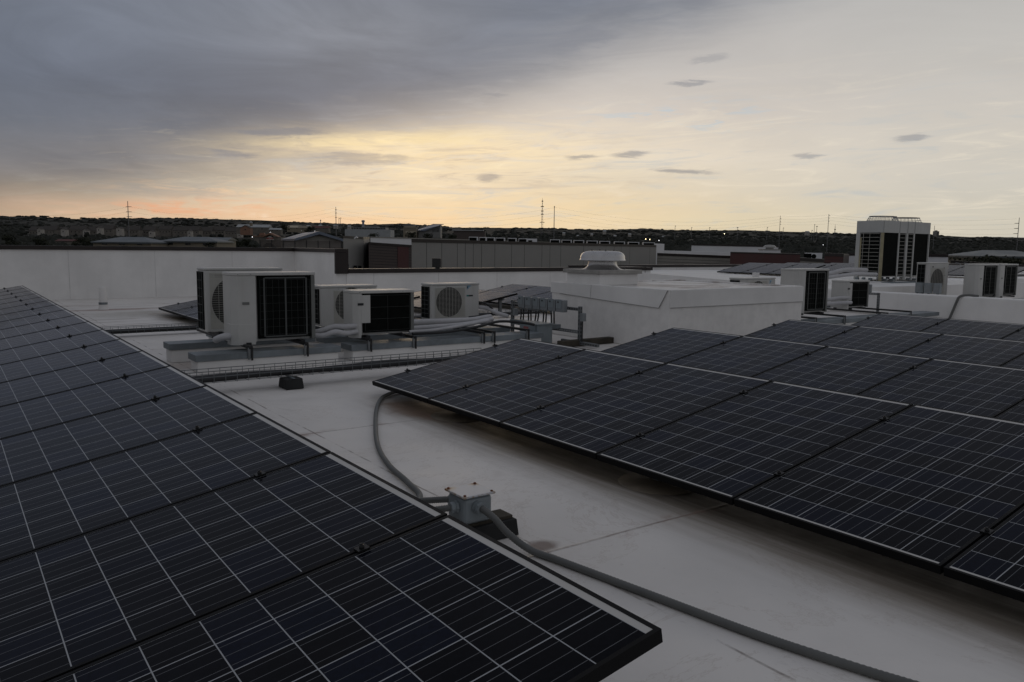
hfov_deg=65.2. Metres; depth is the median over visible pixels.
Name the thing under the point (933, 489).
solar panel
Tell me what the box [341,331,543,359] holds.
equipment curb
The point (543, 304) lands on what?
switch box
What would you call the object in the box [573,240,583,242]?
roof condenser
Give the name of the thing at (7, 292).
solar panel
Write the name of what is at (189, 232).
gabled house
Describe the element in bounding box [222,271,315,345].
condenser unit
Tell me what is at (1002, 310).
kerb wall
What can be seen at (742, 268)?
solar panel
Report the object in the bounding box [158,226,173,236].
apartment house
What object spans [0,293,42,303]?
solar panel
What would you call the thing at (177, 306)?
solar panel
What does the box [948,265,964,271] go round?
solar panel
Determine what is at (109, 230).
apartment house
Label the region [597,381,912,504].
solar panel
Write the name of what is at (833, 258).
red wing
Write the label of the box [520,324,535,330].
door
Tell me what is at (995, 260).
tree
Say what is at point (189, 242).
hip roof building
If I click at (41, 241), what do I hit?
tree
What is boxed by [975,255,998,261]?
tree
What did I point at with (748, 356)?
solar panel
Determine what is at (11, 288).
solar panel
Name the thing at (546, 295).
solar panel
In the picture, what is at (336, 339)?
equipment curb
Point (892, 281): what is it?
tower frame
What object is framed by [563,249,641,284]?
vent hood
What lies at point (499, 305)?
panel stand
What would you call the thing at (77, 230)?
apartment house
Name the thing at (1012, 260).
tree
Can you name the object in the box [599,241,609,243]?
roof condenser
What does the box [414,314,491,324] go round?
insulated pipe
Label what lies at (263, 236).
sign building
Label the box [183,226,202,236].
apartment house
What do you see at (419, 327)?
insulated pipe
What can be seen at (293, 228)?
house
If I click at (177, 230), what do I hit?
apartment house
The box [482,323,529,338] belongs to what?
cross rail
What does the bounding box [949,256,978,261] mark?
tree
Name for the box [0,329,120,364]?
solar panel
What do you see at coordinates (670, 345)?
solar panel
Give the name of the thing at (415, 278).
parapet wall
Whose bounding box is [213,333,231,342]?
pipe elbow
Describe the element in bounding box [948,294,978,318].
power conduit
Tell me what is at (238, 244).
tree
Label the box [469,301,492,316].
power cable
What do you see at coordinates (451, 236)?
tree
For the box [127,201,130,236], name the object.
utility pole
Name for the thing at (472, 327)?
power cable
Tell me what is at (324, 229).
house
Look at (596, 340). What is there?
timber sleeper
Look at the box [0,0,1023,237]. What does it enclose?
sky
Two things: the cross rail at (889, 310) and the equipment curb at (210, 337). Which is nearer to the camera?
the equipment curb at (210, 337)
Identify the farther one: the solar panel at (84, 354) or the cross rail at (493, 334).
the cross rail at (493, 334)
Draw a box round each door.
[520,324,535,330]
[915,284,920,291]
[924,285,929,291]
[933,285,938,292]
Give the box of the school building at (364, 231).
[345,226,393,236]
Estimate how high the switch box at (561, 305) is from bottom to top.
0.172 m
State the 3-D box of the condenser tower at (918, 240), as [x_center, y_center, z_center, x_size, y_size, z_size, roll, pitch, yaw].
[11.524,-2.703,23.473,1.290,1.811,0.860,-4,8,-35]
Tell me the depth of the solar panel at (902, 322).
11.08 m
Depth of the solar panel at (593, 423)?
5.42 m
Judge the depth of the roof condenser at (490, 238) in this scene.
55.77 m
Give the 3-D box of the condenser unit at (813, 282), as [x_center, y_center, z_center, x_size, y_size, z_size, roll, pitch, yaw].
[5.107,-0.869,13.979,0.930,0.792,0.380,-4,8,-35]
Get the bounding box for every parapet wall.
[0,245,348,299]
[346,265,645,291]
[617,263,1007,272]
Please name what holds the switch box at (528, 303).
attached to the strut rack at (578, 309)
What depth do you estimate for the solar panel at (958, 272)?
26.51 m
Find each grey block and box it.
[343,236,362,267]
[363,237,369,267]
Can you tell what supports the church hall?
on the terrain
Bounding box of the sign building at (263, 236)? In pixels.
[252,233,285,247]
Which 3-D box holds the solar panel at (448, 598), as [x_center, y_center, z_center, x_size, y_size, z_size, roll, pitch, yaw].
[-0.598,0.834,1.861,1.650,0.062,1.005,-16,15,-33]
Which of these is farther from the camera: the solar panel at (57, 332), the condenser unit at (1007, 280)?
the condenser unit at (1007, 280)
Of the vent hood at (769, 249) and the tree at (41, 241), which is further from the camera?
the tree at (41, 241)
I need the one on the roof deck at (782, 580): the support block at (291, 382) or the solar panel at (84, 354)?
the support block at (291, 382)
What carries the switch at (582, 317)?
attached to the strut rack at (578, 309)
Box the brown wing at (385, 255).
[369,242,411,267]
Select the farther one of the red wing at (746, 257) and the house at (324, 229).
the house at (324, 229)
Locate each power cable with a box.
[412,320,534,334]
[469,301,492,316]
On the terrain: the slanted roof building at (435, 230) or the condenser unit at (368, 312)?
the slanted roof building at (435, 230)
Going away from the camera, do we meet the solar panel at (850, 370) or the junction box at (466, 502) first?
the junction box at (466, 502)
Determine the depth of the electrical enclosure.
10.89 m
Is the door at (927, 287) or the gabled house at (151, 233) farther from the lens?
the gabled house at (151, 233)
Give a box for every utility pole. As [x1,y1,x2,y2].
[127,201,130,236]
[1013,218,1019,250]
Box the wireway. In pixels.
[510,319,560,328]
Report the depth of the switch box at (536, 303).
11.33 m
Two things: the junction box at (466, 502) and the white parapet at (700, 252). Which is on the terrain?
the white parapet at (700, 252)
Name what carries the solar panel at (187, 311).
on the rail
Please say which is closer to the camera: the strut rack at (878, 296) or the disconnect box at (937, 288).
the strut rack at (878, 296)
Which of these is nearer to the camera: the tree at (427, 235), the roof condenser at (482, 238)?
the roof condenser at (482, 238)
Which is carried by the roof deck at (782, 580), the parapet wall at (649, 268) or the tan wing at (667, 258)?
the parapet wall at (649, 268)
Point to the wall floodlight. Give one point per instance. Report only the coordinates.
(436, 263)
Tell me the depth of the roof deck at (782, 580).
3.49 m
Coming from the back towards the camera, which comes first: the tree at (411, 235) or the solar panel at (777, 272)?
the tree at (411, 235)
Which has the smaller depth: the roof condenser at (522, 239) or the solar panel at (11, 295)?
the solar panel at (11, 295)
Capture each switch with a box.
[513,308,517,315]
[580,313,585,341]
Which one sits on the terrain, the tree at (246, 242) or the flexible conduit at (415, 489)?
the tree at (246, 242)
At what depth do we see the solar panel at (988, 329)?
10.28 m
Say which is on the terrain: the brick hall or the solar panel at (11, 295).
the brick hall
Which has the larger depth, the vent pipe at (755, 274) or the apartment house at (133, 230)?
the apartment house at (133, 230)
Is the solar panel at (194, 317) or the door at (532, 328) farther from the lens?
the solar panel at (194, 317)
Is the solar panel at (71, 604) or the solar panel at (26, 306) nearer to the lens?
the solar panel at (71, 604)
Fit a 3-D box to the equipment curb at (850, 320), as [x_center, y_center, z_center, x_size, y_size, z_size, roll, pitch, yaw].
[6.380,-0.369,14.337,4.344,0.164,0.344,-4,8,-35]
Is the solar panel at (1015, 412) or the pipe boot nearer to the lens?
the solar panel at (1015, 412)
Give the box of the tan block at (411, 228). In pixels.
[402,224,418,237]
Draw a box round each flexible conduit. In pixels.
[373,391,422,497]
[419,496,448,503]
[434,505,450,511]
[479,505,918,681]
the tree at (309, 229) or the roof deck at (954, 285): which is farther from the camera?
the tree at (309, 229)
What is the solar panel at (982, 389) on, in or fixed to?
on the rail
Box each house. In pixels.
[28,226,42,233]
[37,227,44,234]
[43,226,60,234]
[60,228,68,235]
[69,226,90,234]
[88,226,96,233]
[96,226,103,234]
[98,225,116,235]
[116,227,124,235]
[125,226,142,235]
[143,226,157,235]
[148,230,155,236]
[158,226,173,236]
[172,226,184,236]
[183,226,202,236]
[187,229,192,236]
[202,227,214,236]
[214,226,225,236]
[225,227,236,237]
[287,225,297,231]
[298,226,311,232]
[311,226,330,232]
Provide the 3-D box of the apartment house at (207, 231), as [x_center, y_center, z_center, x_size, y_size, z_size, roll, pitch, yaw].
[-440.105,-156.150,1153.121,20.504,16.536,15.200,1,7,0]
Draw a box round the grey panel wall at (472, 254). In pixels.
[411,239,655,267]
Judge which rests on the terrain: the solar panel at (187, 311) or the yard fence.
the yard fence
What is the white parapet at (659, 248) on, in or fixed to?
on the terrain
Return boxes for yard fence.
[259,240,341,248]
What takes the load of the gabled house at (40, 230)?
on the terrain
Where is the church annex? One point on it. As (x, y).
(277, 231)
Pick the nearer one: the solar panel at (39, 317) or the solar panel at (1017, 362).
the solar panel at (1017, 362)
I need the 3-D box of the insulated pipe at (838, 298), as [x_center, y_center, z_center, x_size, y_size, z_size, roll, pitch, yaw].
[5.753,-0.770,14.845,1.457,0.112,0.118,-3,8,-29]
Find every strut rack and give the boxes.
[511,300,598,346]
[869,284,879,313]
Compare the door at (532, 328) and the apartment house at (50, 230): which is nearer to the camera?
the door at (532, 328)
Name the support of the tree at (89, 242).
on the terrain
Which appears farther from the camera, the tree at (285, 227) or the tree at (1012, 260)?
the tree at (285, 227)
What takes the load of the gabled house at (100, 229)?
on the terrain
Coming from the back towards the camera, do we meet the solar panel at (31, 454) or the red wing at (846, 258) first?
the red wing at (846, 258)
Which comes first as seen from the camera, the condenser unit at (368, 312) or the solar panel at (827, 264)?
the condenser unit at (368, 312)
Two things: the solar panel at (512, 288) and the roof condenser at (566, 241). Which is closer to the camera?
the solar panel at (512, 288)
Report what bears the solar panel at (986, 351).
on the rail
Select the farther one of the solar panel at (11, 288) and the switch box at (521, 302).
the solar panel at (11, 288)
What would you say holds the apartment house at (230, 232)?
on the terrain
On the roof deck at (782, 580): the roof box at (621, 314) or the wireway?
the roof box at (621, 314)
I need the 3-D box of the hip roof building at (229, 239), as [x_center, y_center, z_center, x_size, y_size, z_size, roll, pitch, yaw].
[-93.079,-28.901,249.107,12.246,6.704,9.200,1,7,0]
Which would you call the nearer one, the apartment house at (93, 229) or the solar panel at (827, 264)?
the solar panel at (827, 264)
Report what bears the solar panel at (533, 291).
on the rail
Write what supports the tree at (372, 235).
on the terrain
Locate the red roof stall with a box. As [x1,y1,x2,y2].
[55,239,79,244]
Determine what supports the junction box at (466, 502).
on the support block at (488, 527)
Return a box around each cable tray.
[102,308,540,333]
[181,348,478,383]
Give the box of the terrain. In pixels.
[0,216,1023,267]
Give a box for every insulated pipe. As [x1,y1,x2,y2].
[287,329,358,339]
[315,323,356,332]
[409,319,489,333]
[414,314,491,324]
[414,317,493,329]
[479,305,508,317]
[827,296,849,301]
[827,301,852,305]
[829,267,867,275]
[829,272,877,278]
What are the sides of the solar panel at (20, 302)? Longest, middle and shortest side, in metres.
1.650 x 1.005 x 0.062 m
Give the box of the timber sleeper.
[557,336,613,346]
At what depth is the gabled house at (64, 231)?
1050.14 m
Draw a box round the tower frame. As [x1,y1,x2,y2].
[870,279,908,281]
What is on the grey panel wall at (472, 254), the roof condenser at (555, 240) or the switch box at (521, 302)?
the roof condenser at (555, 240)
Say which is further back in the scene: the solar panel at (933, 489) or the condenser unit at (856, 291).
the condenser unit at (856, 291)
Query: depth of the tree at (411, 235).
559.00 m
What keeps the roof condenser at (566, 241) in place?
on the grey panel wall at (472, 254)
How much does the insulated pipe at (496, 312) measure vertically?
0.177 m
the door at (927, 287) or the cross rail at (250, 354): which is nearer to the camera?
the cross rail at (250, 354)
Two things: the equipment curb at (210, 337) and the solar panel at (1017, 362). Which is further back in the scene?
the equipment curb at (210, 337)
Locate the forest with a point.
(18, 232)
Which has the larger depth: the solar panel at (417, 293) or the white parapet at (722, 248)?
the white parapet at (722, 248)
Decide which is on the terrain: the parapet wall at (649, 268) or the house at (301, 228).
the house at (301, 228)
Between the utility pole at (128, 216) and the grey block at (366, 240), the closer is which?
the grey block at (366, 240)
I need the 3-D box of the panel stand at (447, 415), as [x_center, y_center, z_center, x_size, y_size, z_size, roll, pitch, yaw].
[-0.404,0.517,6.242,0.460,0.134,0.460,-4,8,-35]
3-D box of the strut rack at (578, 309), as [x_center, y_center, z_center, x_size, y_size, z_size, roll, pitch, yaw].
[0.562,-0.269,11.209,0.042,0.510,1.950,-4,8,-35]
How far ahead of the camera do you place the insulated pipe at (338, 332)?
9.11 m
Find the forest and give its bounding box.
[0,215,1023,264]
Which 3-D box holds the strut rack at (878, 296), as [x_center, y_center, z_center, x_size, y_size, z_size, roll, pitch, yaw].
[7.220,-0.819,16.156,0.062,0.646,0.422,-4,8,-35]
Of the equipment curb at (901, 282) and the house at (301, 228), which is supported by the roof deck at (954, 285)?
the equipment curb at (901, 282)
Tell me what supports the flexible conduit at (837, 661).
attached to the junction box at (466, 502)
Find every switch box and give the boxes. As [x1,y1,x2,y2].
[518,296,524,319]
[525,296,532,320]
[532,297,539,320]
[540,298,547,321]
[548,298,555,323]
[556,299,567,311]
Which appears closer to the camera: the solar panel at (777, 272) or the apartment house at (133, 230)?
the solar panel at (777, 272)
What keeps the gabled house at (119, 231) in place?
on the terrain
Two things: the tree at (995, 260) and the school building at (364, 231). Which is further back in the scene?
the school building at (364, 231)
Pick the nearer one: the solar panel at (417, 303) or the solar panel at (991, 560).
the solar panel at (991, 560)
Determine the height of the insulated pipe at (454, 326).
0.108 m
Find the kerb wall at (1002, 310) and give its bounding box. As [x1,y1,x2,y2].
[828,289,1023,323]
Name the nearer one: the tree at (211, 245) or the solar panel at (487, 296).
the solar panel at (487, 296)
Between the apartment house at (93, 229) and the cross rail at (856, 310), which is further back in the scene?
the apartment house at (93, 229)
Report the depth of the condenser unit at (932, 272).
18.67 m
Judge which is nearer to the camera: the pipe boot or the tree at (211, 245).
the pipe boot
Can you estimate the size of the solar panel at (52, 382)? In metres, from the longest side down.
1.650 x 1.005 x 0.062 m
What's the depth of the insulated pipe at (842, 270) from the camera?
20.97 m
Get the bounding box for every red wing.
[730,252,799,263]
[824,253,843,263]
[843,254,848,262]
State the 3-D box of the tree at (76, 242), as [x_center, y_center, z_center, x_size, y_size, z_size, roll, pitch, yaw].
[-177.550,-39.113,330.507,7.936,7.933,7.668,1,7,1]
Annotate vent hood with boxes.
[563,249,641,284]
[758,245,780,252]
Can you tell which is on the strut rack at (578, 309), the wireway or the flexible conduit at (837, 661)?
the wireway
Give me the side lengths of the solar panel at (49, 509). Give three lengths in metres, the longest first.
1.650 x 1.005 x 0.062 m
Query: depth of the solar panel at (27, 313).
10.90 m
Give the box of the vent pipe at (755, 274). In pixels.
[752,273,759,276]
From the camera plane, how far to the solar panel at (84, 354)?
6.79 m
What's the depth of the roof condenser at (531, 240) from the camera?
59.37 m
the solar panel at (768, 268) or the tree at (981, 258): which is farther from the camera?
the tree at (981, 258)
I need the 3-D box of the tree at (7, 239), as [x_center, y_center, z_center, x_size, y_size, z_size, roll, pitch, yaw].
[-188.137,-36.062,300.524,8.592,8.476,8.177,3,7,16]
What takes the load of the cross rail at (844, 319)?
attached to the equipment curb at (850, 320)
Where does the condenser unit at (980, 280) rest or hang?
on the equipment curb
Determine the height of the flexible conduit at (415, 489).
0.062 m
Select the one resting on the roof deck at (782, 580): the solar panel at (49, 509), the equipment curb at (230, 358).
the equipment curb at (230, 358)
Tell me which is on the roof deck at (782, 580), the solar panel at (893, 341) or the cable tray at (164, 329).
the cable tray at (164, 329)
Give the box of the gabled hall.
[281,231,342,247]
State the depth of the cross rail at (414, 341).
9.54 m
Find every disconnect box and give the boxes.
[915,282,923,293]
[924,283,932,293]
[933,283,941,294]
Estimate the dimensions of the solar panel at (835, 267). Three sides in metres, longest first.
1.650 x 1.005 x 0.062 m
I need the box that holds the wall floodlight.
[432,258,440,268]
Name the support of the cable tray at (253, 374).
on the support block at (291, 382)
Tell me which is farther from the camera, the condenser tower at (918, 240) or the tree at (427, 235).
the tree at (427, 235)
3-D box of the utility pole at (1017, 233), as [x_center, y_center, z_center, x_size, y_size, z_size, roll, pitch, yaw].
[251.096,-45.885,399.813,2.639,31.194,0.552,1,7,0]
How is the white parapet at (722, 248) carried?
on the terrain
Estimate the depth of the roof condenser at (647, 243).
73.21 m
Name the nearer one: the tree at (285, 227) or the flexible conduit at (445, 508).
the flexible conduit at (445, 508)
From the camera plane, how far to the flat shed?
700.01 m
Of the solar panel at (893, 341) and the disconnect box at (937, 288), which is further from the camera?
the disconnect box at (937, 288)
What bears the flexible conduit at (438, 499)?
attached to the junction box at (466, 502)
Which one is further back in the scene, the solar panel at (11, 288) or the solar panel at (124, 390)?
the solar panel at (11, 288)
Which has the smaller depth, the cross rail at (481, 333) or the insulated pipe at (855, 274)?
the cross rail at (481, 333)
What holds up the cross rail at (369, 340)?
attached to the equipment curb at (427, 345)
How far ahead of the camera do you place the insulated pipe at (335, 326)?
9.18 m
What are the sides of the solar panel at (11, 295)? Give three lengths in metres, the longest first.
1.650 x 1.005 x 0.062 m
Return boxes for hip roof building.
[91,237,168,246]
[162,237,233,246]
[211,237,236,246]
[948,250,1023,262]
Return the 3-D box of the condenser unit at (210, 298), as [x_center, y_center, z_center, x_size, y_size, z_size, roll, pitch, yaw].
[-3.394,-0.513,10.010,0.974,0.810,0.390,-4,8,-35]
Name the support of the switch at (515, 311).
attached to the strut rack at (578, 309)
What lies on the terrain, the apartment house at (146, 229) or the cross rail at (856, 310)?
the apartment house at (146, 229)
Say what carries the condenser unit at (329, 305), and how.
on the equipment curb at (210, 337)
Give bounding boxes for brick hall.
[240,225,252,234]
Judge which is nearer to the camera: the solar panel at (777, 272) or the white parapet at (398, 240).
the solar panel at (777, 272)
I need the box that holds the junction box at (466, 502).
[444,482,495,523]
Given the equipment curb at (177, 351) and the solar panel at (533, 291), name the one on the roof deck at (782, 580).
the equipment curb at (177, 351)
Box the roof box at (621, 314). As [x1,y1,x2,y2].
[551,279,803,343]
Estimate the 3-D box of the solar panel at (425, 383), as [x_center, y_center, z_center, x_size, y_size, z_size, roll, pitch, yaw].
[-0.292,0.220,7.117,1.650,0.062,1.005,-16,15,-33]
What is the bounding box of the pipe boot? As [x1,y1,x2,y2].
[98,287,108,309]
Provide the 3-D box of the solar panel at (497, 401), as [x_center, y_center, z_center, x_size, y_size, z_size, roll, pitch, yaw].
[0.282,0.321,6.316,1.650,0.062,1.005,-16,15,-33]
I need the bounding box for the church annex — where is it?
[269,228,282,234]
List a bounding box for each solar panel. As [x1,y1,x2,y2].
[0,285,25,291]
[0,288,30,295]
[0,290,35,299]
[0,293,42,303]
[0,297,48,308]
[0,300,56,314]
[0,304,64,321]
[0,309,76,329]
[0,315,87,338]
[0,321,102,350]
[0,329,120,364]
[0,339,142,382]
[0,350,170,406]
[0,365,206,438]
[0,385,257,486]
[0,412,330,561]
[0,452,446,681]
[47,515,662,681]
[158,300,196,312]
[171,306,197,317]
[185,313,197,321]
[372,338,584,402]
[414,290,488,308]
[414,291,420,299]
[420,290,517,308]
[428,349,666,426]
[487,286,550,304]
[490,284,534,291]
[500,363,772,458]
[505,291,551,305]
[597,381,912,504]
[602,328,741,362]
[669,336,826,376]
[717,263,771,272]
[734,404,1023,573]
[741,263,796,273]
[744,320,858,343]
[753,346,931,393]
[767,264,825,274]
[810,263,834,267]
[816,326,941,353]
[825,264,853,270]
[851,313,948,331]
[858,358,1023,416]
[900,334,1023,365]
[920,319,1023,338]
[943,506,1023,601]
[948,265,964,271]
[948,266,964,275]
[995,400,1023,421]
[1002,328,1023,340]
[1002,354,1023,368]
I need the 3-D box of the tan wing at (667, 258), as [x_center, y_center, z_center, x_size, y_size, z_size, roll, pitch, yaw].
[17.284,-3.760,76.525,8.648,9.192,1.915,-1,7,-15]
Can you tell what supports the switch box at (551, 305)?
attached to the strut rack at (578, 309)
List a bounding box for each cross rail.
[197,328,252,359]
[286,339,308,355]
[315,326,371,351]
[403,334,416,348]
[414,318,495,342]
[426,324,484,343]
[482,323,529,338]
[801,316,816,321]
[804,312,845,323]
[827,308,888,313]
[829,306,911,314]
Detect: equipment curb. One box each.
[163,338,315,362]
[188,343,340,371]
[206,324,473,341]
[316,326,509,350]
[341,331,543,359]
[801,311,938,324]
[881,281,915,282]
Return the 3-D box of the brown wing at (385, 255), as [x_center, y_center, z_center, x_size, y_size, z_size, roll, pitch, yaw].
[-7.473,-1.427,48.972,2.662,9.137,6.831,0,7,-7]
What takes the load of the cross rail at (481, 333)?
attached to the equipment curb at (427, 345)
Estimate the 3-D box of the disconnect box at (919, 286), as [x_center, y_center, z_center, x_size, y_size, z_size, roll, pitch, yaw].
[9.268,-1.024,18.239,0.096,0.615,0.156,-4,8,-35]
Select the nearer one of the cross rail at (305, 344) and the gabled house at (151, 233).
the cross rail at (305, 344)
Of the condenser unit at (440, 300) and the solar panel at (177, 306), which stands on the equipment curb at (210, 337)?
the condenser unit at (440, 300)
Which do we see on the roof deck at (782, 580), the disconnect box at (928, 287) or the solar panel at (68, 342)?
the disconnect box at (928, 287)
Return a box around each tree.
[1,234,23,244]
[23,237,52,245]
[71,237,92,245]
[85,239,97,245]
[204,242,214,246]
[235,238,242,246]
[240,239,256,246]
[280,224,289,232]
[304,226,315,232]
[368,232,378,236]
[405,231,416,237]
[423,233,432,237]
[448,234,456,238]
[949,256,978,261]
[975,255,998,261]
[980,254,1011,263]
[999,255,1023,264]
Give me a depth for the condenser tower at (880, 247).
22.45 m
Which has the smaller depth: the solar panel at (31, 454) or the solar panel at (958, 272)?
the solar panel at (31, 454)
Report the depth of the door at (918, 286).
18.18 m
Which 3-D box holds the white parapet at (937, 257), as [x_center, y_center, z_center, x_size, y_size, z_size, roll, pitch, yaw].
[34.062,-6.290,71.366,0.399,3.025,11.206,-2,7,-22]
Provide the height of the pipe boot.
0.438 m
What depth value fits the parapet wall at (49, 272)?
19.00 m
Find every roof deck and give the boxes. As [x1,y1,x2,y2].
[50,296,1023,681]
[638,270,1023,298]
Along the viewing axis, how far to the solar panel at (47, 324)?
9.26 m
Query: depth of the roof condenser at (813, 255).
81.92 m
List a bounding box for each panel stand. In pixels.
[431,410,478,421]
[498,299,501,311]
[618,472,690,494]
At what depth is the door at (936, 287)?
17.86 m
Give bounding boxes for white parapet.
[370,237,518,244]
[655,244,663,264]
[664,250,729,255]
[691,244,777,251]
[849,253,947,262]
[951,260,1023,266]
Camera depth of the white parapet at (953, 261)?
51.09 m
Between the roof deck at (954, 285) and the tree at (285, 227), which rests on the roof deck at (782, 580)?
the roof deck at (954, 285)
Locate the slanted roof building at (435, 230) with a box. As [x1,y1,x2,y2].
[417,224,443,237]
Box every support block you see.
[279,376,303,389]
[468,509,518,539]
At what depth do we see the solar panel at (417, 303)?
16.25 m
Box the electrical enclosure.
[520,321,553,342]
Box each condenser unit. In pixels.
[196,267,282,334]
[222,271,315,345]
[315,284,376,326]
[343,288,414,337]
[421,282,478,318]
[729,277,775,283]
[780,268,829,314]
[830,279,869,309]
[916,262,948,294]
[963,264,998,297]
[991,264,1018,297]
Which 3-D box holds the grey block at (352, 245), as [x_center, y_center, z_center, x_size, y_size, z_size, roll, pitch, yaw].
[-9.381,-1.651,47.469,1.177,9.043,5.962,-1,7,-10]
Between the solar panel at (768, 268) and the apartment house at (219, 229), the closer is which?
the solar panel at (768, 268)
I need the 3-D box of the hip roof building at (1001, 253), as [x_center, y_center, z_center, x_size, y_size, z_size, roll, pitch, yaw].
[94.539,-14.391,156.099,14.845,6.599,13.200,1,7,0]
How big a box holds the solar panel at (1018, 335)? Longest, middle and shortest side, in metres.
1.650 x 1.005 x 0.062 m
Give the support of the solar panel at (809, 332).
on the rail
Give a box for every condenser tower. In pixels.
[854,216,907,280]
[881,217,930,279]
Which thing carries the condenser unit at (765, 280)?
on the equipment curb
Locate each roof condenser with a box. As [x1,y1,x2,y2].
[479,237,486,240]
[487,237,494,240]
[519,238,526,241]
[527,239,536,241]
[550,239,559,242]
[562,240,571,242]
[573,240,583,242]
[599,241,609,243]
[642,242,654,244]
[804,253,821,258]
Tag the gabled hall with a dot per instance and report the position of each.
(312, 236)
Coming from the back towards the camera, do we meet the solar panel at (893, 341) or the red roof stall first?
the red roof stall
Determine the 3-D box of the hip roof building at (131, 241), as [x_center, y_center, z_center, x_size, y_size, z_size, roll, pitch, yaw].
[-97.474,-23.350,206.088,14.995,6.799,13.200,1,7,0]
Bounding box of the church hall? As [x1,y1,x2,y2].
[236,224,271,233]
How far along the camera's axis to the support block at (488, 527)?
3.62 m
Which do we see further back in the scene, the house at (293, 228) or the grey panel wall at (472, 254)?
the house at (293, 228)
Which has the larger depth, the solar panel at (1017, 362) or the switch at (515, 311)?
the switch at (515, 311)
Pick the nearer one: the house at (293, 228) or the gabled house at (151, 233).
the gabled house at (151, 233)
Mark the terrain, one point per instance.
(490, 231)
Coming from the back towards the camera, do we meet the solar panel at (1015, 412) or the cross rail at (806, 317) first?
the cross rail at (806, 317)
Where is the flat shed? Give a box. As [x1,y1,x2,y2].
[452,230,485,239]
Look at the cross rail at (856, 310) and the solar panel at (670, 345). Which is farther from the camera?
the cross rail at (856, 310)
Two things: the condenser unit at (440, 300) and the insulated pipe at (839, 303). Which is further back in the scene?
the insulated pipe at (839, 303)
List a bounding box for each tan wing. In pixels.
[657,253,729,263]
[800,257,823,262]
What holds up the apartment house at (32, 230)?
on the terrain
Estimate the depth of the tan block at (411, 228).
819.51 m
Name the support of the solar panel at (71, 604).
on the rail
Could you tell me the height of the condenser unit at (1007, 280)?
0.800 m

